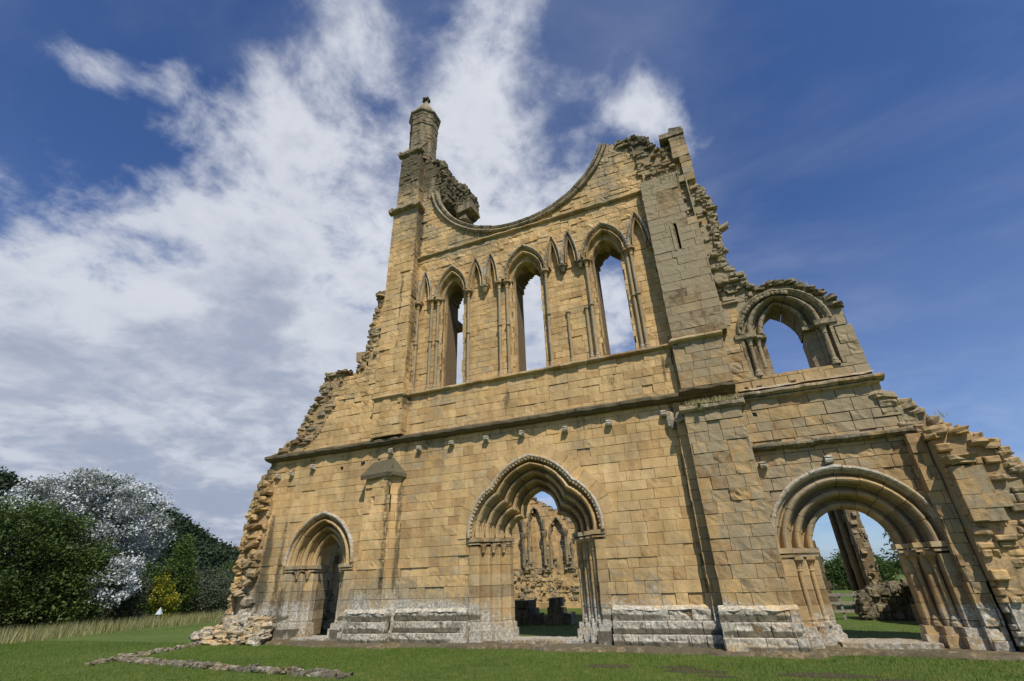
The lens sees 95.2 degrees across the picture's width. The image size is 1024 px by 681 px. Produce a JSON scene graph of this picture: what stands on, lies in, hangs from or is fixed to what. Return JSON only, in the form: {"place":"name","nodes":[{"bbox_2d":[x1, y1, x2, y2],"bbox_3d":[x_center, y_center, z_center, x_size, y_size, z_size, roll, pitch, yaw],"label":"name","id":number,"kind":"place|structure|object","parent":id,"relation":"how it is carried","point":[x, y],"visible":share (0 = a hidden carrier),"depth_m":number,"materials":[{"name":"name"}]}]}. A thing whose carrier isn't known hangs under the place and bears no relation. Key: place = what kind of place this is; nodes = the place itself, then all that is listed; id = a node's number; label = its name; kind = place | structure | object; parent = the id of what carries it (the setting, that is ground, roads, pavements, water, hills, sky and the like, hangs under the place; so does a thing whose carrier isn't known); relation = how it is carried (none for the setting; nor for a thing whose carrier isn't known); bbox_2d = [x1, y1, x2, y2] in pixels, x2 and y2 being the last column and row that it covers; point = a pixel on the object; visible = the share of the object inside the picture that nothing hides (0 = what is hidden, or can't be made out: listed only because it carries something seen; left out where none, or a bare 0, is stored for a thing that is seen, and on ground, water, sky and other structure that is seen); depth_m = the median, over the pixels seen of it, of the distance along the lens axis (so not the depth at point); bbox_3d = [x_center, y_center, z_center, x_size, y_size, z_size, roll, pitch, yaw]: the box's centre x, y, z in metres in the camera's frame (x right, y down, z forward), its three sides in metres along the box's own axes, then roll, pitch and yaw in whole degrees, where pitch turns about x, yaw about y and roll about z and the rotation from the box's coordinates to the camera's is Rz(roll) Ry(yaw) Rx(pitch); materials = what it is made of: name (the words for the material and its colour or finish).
{"place":"outdoors","nodes":[
{"label":"outdoors","id":0,"kind":"place"},
{"bbox_2d":[0,607,226,643],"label":"long grass","id":1,"kind":"structure","parent":0,"point":[21,633],"depth_m":26.28,"materials":[{"name":"green plant"}]},
{"bbox_2d":[209,560,236,606],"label":"green shrub","id":2,"kind":"object","parent":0,"point":[230,566],"visible":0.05,"depth_m":50.03,"materials":[{"name":"green plant"}]},
{"bbox_2d":[0,574,1023,680],"bbox_3d":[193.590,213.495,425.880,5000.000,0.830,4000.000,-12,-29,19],"label":"ground","id":3,"kind":"structure","parent":0,"point":[157,637],"depth_m":10.71,"materials":[{"name":"green plant"}]},
{"bbox_2d":[0,495,129,627],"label":"broadleaf tree","id":4,"kind":"object","parent":3,"relation":"on","point":[22,590],"visible":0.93,"depth_m":32.90,"materials":[{"name":"green plant"}]},
{"bbox_2d":[0,556,170,628],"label":"hedge","id":5,"kind":"object","parent":3,"relation":"on","point":[78,619],"visible":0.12,"depth_m":37.78,"materials":[{"name":"green plant"}]},
{"bbox_2d":[0,467,177,622],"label":"white poplar","id":6,"kind":"object","parent":3,"relation":"on","point":[136,498],"visible":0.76,"depth_m":43.14,"materials":[{"name":"white plant"}]},
{"bbox_2d":[80,555,148,622],"bbox_3d":[-29.532,18.519,34.360,3.740,5.059,2.890,22,-35,-38],"label":"silver shrub","id":7,"kind":"object","parent":3,"relation":"on","point":[125,576],"visible":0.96,"depth_m":34.55,"materials":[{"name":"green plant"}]},
{"bbox_2d":[0,465,240,600],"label":"hillside wood","id":8,"kind":"object","parent":3,"relation":"on","point":[214,553],"visible":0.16,"depth_m":144.31,"materials":[{"name":"plant"}]},
{"bbox_2d":[108,567,159,623],"bbox_3d":[-30.212,20.462,37.291,3.559,4.490,3.258,-21,-33,33],"label":"dark shrub","id":9,"kind":"object","parent":3,"relation":"on","point":[131,601],"visible":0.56,"depth_m":36.95,"materials":[{"name":"green plant"}]},
{"bbox_2d":[84,642,200,665],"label":"foundation wall","id":10,"kind":"structure","parent":3,"relation":"on","point":[127,655],"depth_m":13.75,"materials":[{"name":"stone"}]},
{"bbox_2d":[156,608,162,624],"bbox_3d":[-25.647,19.987,33.920,0.463,1.140,0.163,17,-33,-33],"label":"triangular board","id":11,"kind":"object","parent":3,"relation":"on","point":[159,611],"visible":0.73,"depth_m":34.01,"materials":[{"name":"white paint"}]},
{"bbox_2d":[146,572,182,620],"bbox_3d":[-28.308,21.096,38.163,2.531,3.928,2.315,15,-31,-29],"label":"yellow shrub","id":12,"kind":"object","parent":3,"relation":"on","point":[167,600],"visible":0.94,"depth_m":37.95,"materials":[{"name":"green plant"}]},
{"bbox_2d":[146,533,199,618],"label":"conifer","id":13,"kind":"object","parent":3,"relation":"on","point":[182,561],"visible":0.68,"depth_m":43.46,"materials":[{"name":"green plant"}]},
{"bbox_2d":[175,568,236,614],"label":"willow shrub","id":14,"kind":"object","parent":3,"relation":"on","point":[206,602],"visible":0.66,"depth_m":45.35,"materials":[{"name":"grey plant"}]},
{"bbox_2d":[107,656,353,678],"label":"foundation wall","id":15,"kind":"structure","parent":3,"relation":"on","point":[315,672],"depth_m":10.57,"materials":[{"name":"stone"}]},
{"bbox_2d":[317,533,350,631],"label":"door","id":16,"kind":"structure","parent":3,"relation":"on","point":[331,594],"depth_m":19.90,"materials":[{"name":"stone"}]},
{"bbox_2d":[514,599,544,624],"bbox_3d":[0.471,11.428,19.694,1.733,0.897,1.341,-12,-29,19],"label":"pier stump","id":17,"kind":"object","parent":3,"relation":"on","point":[527,612],"visible":0.74,"depth_m":19.20,"materials":[{"name":"stone"}]},
{"bbox_2d":[545,597,576,624],"bbox_3d":[2.003,11.039,19.106,1.119,0.979,1.028,-12,-29,19],"label":"pier stump","id":18,"kind":"object","parent":3,"relation":"on","point":[558,613],"visible":0.94,"depth_m":18.79,"materials":[{"name":"stone"}]},
{"bbox_2d":[189,96,1023,660],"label":"ruined abbey front","id":19,"kind":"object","parent":3,"relation":"on","point":[697,462],"visible":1,"depth_m":14.54,"materials":[{"name":"stone"}]},
{"bbox_2d":[272,511,354,640],"bbox_3d":[-6.533,8.433,16.874,3.256,4.232,1.672,-12,-29,19],"label":"doorway","id":20,"kind":"structure","parent":19,"relation":"in","point":[317,547],"depth_m":16.70,"materials":[{"name":"stone"}]},
{"bbox_2d":[434,265,467,387],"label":"lancet window","id":21,"kind":"structure","parent":19,"relation":"in","point":[454,286],"depth_m":19.43,"materials":[{"name":"stone"}]},
{"bbox_2d":[501,245,550,373],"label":"lancet window","id":22,"kind":"structure","parent":19,"relation":"in","point":[519,253],"depth_m":18.48,"materials":[{"name":"stone"}]},
{"bbox_2d":[467,453,613,644],"bbox_3d":[0.912,6.301,14.466,4.538,5.378,1.676,-12,-29,19],"label":"doorway","id":23,"kind":"structure","parent":19,"relation":"in","point":[573,499],"depth_m":14.25,"materials":[{"name":"stone"}]},
{"bbox_2d":[581,222,640,354],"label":"lancet window","id":24,"kind":"structure","parent":19,"relation":"in","point":[602,229],"depth_m":17.49,"materials":[{"name":"stone"}]},
{"bbox_2d":[674,224,681,248],"bbox_3d":[5.665,-3.541,15.975,0.140,1.200,0.020,-12,-29,19],"label":"slit window","id":25,"kind":"structure","parent":19,"relation":"in","point":[676,230],"depth_m":15.97,"materials":[{"name":"black"}]},
{"bbox_2d":[734,288,846,376],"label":"aisle window","id":26,"kind":"structure","parent":19,"relation":"in","point":[767,305],"depth_m":13.84,"materials":[{"name":"stone"}]},
{"bbox_2d":[770,464,991,650],"bbox_3d":[8.410,5.271,11.483,3.811,4.179,1.671,-12,-29,19],"label":"doorway","id":27,"kind":"structure","parent":19,"relation":"in","point":[934,586],"depth_m":11.08,"materials":[{"name":"beige stone"}]},
{"bbox_2d":[782,540,837,609],"bbox_3d":[12.756,10.377,21.053,2.511,3.220,0.853,-12,-29,19],"label":"door jamb","id":28,"kind":"object","parent":27,"relation":"attached to","point":[827,583],"visible":0.1,"depth_m":20.29,"materials":[{"name":"stone"}]},
{"bbox_2d":[900,548,928,623],"bbox_3d":[13.774,7.351,14.827,2.309,2.875,0.844,-12,-29,19],"label":"door jamb","id":29,"kind":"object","parent":27,"relation":"attached to","point":[916,614],"depth_m":14.87,"materials":[{"name":"stone"}]},
{"bbox_2d":[585,664,921,680],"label":"bare soil","id":30,"kind":"structure","parent":3,"relation":"on","point":[831,675],"depth_m":8.36,"materials":[{"name":"brown soil"}]},
{"bbox_2d":[828,591,862,618],"bbox_3d":[11.835,9.746,17.201,1.614,0.900,0.128,-12,-29,19],"label":"timber railing","id":31,"kind":"object","parent":3,"relation":"on","point":[841,603],"visible":0.5,"depth_m":17.06,"materials":[{"name":"wood"}]},
{"bbox_2d":[827,509,881,590],"bbox_3d":[15.816,7.941,22.965,0.919,9.109,4.592,-12,-29,19],"label":"transept fragment","id":32,"kind":"object","parent":3,"relation":"on","point":[856,553],"visible":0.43,"depth_m":20.69,"materials":[{"name":"stone"}]},
{"bbox_2d":[822,549,902,589],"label":"broadleaf tree","id":33,"kind":"object","parent":3,"relation":"on","point":[835,569],"visible":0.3,"depth_m":41.66,"materials":[{"name":"green plant"}]},
{"bbox_2d":[821,556,903,574],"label":"distant wood","id":34,"kind":"object","parent":3,"relation":"on","point":[900,572],"depth_m":110.55,"materials":[{"name":"green plant"}]},
{"bbox_2d":[851,578,915,619],"bbox_3d":[13.758,9.255,16.609,2.924,1.462,1.537,-12,-29,19],"label":"stone heap","id":35,"kind":"object","parent":3,"relation":"on","point":[891,600],"visible":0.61,"depth_m":16.39,"materials":[{"name":"stone"}]},
{"bbox_2d":[880,529,904,575],"bbox_3d":[16.596,8.852,18.915,2.581,4.177,2.584,-12,-29,19],"label":"broadleaf tree","id":36,"kind":"object","parent":3,"relation":"on","point":[896,556],"visible":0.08,"depth_m":19.57,"materials":[{"name":"green plant"}]},
{"bbox_2d":[0,0,1023,563],"label":"sky","id":37,"kind":"structure","parent":0,"point":[197,197],"materials":[{"name":"blue"}]},
{"bbox_2d":[503,497,582,608],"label":"transept wall","id":38,"kind":"structure","parent":0,"point":[552,574],"depth_m":29.88,"materials":[{"name":"stone"}]},
{"bbox_2d":[831,578,901,589],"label":"long grass","id":39,"kind":"structure","parent":0,"point":[850,586],"depth_m":42.57,"materials":[{"name":"green plant"}]}
]}

